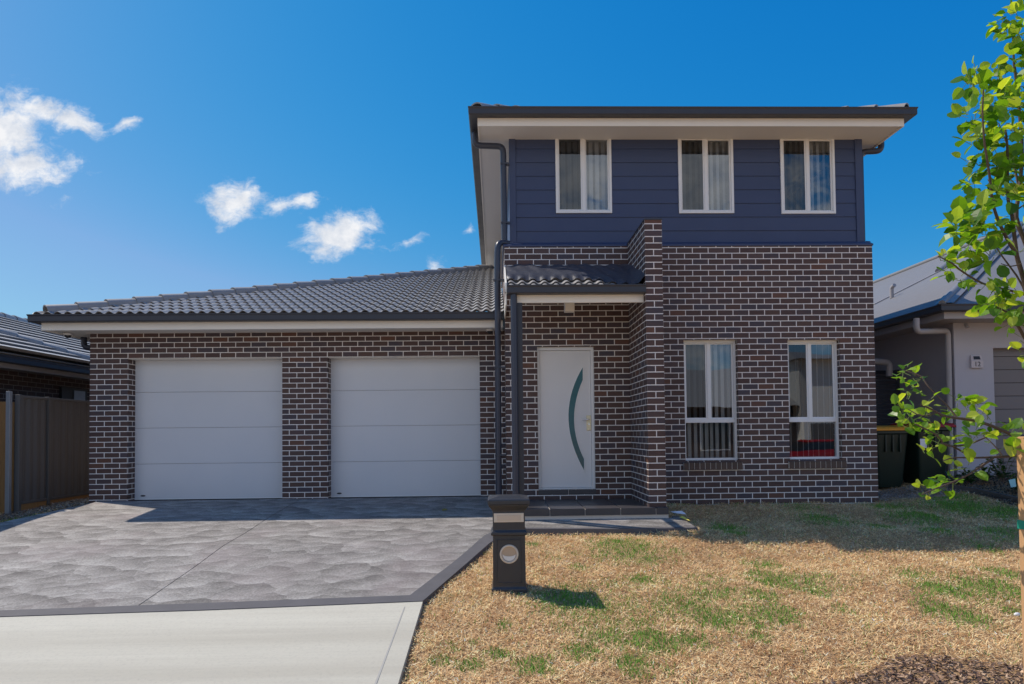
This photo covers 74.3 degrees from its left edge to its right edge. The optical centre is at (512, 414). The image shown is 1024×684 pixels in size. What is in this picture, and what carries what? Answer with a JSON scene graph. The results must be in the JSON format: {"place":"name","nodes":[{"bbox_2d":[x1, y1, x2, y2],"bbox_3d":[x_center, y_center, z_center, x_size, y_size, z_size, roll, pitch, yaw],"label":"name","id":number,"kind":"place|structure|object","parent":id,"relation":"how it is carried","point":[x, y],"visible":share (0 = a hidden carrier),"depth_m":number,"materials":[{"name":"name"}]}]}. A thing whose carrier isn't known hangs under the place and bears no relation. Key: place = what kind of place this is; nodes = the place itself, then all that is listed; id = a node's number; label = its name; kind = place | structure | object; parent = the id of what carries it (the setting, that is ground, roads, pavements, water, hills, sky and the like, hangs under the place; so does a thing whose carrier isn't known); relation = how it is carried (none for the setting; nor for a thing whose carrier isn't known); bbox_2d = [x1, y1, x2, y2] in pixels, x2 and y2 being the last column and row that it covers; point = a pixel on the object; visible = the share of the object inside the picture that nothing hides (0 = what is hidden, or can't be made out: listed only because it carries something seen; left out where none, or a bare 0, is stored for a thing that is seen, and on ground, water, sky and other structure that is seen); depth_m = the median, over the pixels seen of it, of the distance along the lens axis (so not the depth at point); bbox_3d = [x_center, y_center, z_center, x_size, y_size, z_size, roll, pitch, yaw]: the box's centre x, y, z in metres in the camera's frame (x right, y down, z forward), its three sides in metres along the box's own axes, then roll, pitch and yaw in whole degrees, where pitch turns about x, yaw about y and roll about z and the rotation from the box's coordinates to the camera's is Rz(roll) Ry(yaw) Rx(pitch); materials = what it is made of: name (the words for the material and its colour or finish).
{"place":"outdoors","nodes":[
{"label":"outdoors","id":0,"kind":"place"},
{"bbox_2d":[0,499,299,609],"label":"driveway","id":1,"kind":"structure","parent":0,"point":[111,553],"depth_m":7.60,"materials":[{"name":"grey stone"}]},
{"bbox_2d":[0,496,492,616],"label":"driveway","id":2,"kind":"structure","parent":0,"point":[324,552],"depth_m":7.11,"materials":[{"name":"grey stone"}]},
{"bbox_2d":[0,0,1023,317],"label":"sky","id":3,"kind":"structure","parent":0,"point":[148,147],"materials":[{"name":"blue"}]},
{"bbox_2d":[0,474,1023,683],"bbox_3d":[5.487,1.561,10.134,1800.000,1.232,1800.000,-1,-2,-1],"label":"ground","id":4,"kind":"structure","parent":0,"point":[736,577],"depth_m":5.82,"materials":[{"name":"beige plant"}]},
{"bbox_2d":[0,401,14,512],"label":"timber fence","id":5,"kind":"object","parent":4,"relation":"on","point":[2,449],"visible":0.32,"depth_m":10.54,"materials":[{"name":"brown wood"}]},
{"bbox_2d":[5,391,11,514],"bbox_3d":[-7.737,0.699,10.364,0.060,2.105,0.060,-1,-2,-1],"label":"fence post","id":6,"kind":"object","parent":4,"relation":"on","point":[8,455],"visible":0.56,"depth_m":10.35,"materials":[{"name":"metal"}]},
{"bbox_2d":[0,497,88,520],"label":"wood chips","id":7,"kind":"object","parent":4,"relation":"on","point":[55,504],"visible":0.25,"depth_m":10.37,"materials":[{"name":"brown wood"}]},
{"bbox_2d":[0,312,89,401],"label":"neighbour house","id":8,"kind":"structure","parent":4,"relation":"on","point":[36,360],"depth_m":12.98,"materials":[{"name":"brick"}]},
{"bbox_2d":[59,387,86,400],"bbox_3d":[-9.020,-0.211,13.881,0.078,0.650,0.840,-1,-2,-1],"label":"window","id":9,"kind":"structure","parent":8,"relation":"in","point":[64,392],"depth_m":13.81,"materials":[{"name":"black glass"}]},
{"bbox_2d":[14,395,89,513],"bbox_3d":[-7.815,0.787,15.639,0.075,1.890,10.350,-1,-2,-1],"label":"metal fence","id":10,"kind":"object","parent":4,"relation":"on","point":[51,450],"visible":0.25,"depth_m":11.19,"materials":[{"name":"metal"}]},
{"bbox_2d":[0,602,422,683],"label":"footpath","id":11,"kind":"structure","parent":4,"relation":"on","point":[355,644],"depth_m":4.94,"materials":[{"name":"concrete"}]},
{"bbox_2d":[26,102,917,519],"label":"house","id":12,"kind":"structure","parent":4,"relation":"on","point":[646,310],"depth_m":10.30,"materials":[{"name":"brick"}]},
{"bbox_2d":[134,359,281,500],"bbox_3d":[-4.896,0.235,10.873,2.535,2.338,0.048,-1,-2,-1],"label":"garage door","id":13,"kind":"structure","parent":12,"relation":"in","point":[205,429],"depth_m":10.86,"materials":[{"name":"white metal"}]},
{"bbox_2d":[331,358,480,497],"bbox_3d":[-1.742,0.205,10.951,2.475,2.338,0.048,-1,-2,-1],"label":"garage door","id":14,"kind":"structure","parent":12,"relation":"in","point":[404,427],"depth_m":10.94,"materials":[{"name":"white metal"}]},
{"bbox_2d":[539,351,591,487],"bbox_3d":[0.797,0.071,10.127,0.763,2.053,0.110,-1,-2,-1],"label":"front door","id":15,"kind":"structure","parent":12,"relation":"in","point":[565,387],"depth_m":10.14,"materials":[{"name":"white paint"}]},
{"bbox_2d":[555,139,611,212],"bbox_3d":[1.094,-3.671,10.394,1.010,1.280,0.200,-1,-2,-1],"label":"window","id":16,"kind":"structure","parent":12,"relation":"in","point":[570,155],"depth_m":10.32,"materials":[{"name":"clear glass"}]},
{"bbox_2d":[678,139,733,213],"bbox_3d":[2.977,-3.679,10.442,1.005,1.276,0.202,-1,-2,-1],"label":"window","id":17,"kind":"structure","parent":12,"relation":"in","point":[693,185],"depth_m":10.36,"materials":[{"name":"clear glass"}]},
{"bbox_2d":[684,341,737,460],"bbox_3d":[2.975,-0.217,10.309,0.938,1.893,0.200,-1,-2,-1],"label":"window","id":18,"kind":"structure","parent":12,"relation":"in","point":[697,354],"depth_m":10.24,"materials":[{"name":"clear glass"}]},
{"bbox_2d":[780,139,835,213],"bbox_3d":[4.531,-3.686,10.479,0.957,1.279,0.200,-1,-2,-1],"label":"window","id":19,"kind":"structure","parent":12,"relation":"in","point":[796,164],"depth_m":10.40,"materials":[{"name":"clear glass"}]},
{"bbox_2d":[787,341,838,458],"bbox_3d":[4.551,-0.226,10.352,0.913,1.881,0.209,-1,-2,-1],"label":"window","id":20,"kind":"structure","parent":12,"relation":"in","point":[799,352],"depth_m":10.27,"materials":[{"name":"clear glass"}]},
{"bbox_2d":[875,370,900,425],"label":"side gate","id":21,"kind":"structure","parent":12,"relation":"attached to","point":[884,405],"depth_m":13.24,"materials":[{"name":"metal"}]},
{"bbox_2d":[488,494,529,593],"bbox_3d":[-0.035,1.240,6.305,0.384,0.974,0.384,-1,-2,-1],"label":"letterbox","id":22,"kind":"object","parent":4,"relation":"on","point":[508,531],"visible":0.99,"depth_m":6.15,"materials":[{"name":"grey plastic"}]},
{"bbox_2d":[877,425,908,486],"bbox_3d":[6.227,0.715,11.402,0.618,1.058,0.824,-1,-2,-1],"label":"wheelie bin","id":23,"kind":"object","parent":4,"relation":"on","point":[891,445],"visible":0.43,"depth_m":11.10,"materials":[{"name":"green plastic"}]},
{"bbox_2d":[771,651,1023,683],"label":"bark mulch","id":24,"kind":"object","parent":4,"relation":"on","point":[935,677],"visible":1,"depth_m":4.48,"materials":[{"name":"brown wood"}]},
{"bbox_2d":[888,0,1023,499],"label":"street tree","id":25,"kind":"object","parent":24,"relation":"on","point":[964,214],"visible":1,"depth_m":2.72,"materials":[{"name":"green plant"}]},
{"bbox_2d":[1016,437,1023,671],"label":"tree stake","id":26,"kind":"object","parent":24,"relation":"on","point":[1020,479],"visible":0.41,"depth_m":2.63,"materials":[{"name":"brown wood"}]},
{"bbox_2d":[878,484,963,500],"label":"gravel","id":27,"kind":"structure","parent":4,"relation":"on","point":[885,494],"depth_m":10.53,"materials":[{"name":"grey gravel"}]},
{"bbox_2d":[890,422,955,483],"bbox_3d":[6.869,0.657,11.319,0.618,1.058,0.824,-1,-2,-1],"label":"wheelie bin","id":28,"kind":"object","parent":4,"relation":"on","point":[920,465],"visible":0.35,"depth_m":11.04,"materials":[{"name":"green plastic"}]},
{"bbox_2d":[873,221,1023,476],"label":"neighbour house","id":29,"kind":"structure","parent":4,"relation":"on","point":[920,317],"depth_m":11.89,"materials":[{"name":"grey"}]},
{"bbox_2d":[993,349,1023,473],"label":"garage door","id":30,"kind":"structure","parent":29,"relation":"in","point":[1008,370],"depth_m":11.88,"materials":[{"name":"grey metal"}]},
{"bbox_2d":[937,472,1017,506],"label":"garden soil","id":31,"kind":"structure","parent":4,"relation":"on","point":[995,488],"depth_m":10.51,"materials":[{"name":"brown soil"}]},
{"bbox_2d":[955,466,976,484],"bbox_3d":[7.234,0.964,10.773,0.338,0.341,0.305,1,-2,-39],"label":"garden plant","id":32,"kind":"object","parent":31,"relation":"on","point":[968,479],"visible":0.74,"depth_m":10.75,"materials":[{"name":"green plant"}]},
{"bbox_2d":[975,463,995,483],"bbox_3d":[7.468,0.942,10.711,0.330,0.339,0.303,0,-2,-27],"label":"garden plant","id":33,"kind":"object","parent":31,"relation":"on","point":[983,468],"visible":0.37,"depth_m":10.66,"materials":[{"name":"green plant"}]},
{"bbox_2d":[986,454,1016,481],"bbox_3d":[7.720,0.858,10.686,0.488,0.478,0.259,-1,-2,-1],"label":"garden plant","id":34,"kind":"object","parent":31,"relation":"on","point":[999,473],"visible":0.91,"depth_m":10.66,"materials":[{"name":"green plant"}]},
{"bbox_2d":[1006,473,1017,490],"bbox_3d":[7.480,1.030,10.088,0.411,0.312,0.418,-1,-2,-1],"label":"paper scrap","id":35,"kind":"object","parent":31,"relation":"on","point":[1013,482],"visible":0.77,"depth_m":10.00,"materials":[{"name":"white paper"}]},
{"bbox_2d":[948,485,1017,502],"bbox_3d":[7.061,1.198,9.932,0.118,0.232,1.356,0,-2,-18],"label":"garden edging","id":36,"kind":"object","parent":4,"relation":"on","point":[981,491],"visible":0.79,"depth_m":10.06,"materials":[{"name":"grey concrete"}]},
{"bbox_2d":[525,516,697,534],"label":"path","id":37,"kind":"structure","parent":0,"point":[608,526],"depth_m":8.40,"materials":[{"name":"concrete"}]},
{"bbox_2d":[670,511,684,513],"bbox_3d":[2.194,1.304,8.950,0.221,0.040,0.102,-1,-2,22],"label":"paper scrap","id":38,"kind":"object","parent":37,"relation":"on","point":[680,512],"visible":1,"depth_m":8.97,"materials":[{"name":"white paper"}]}
]}

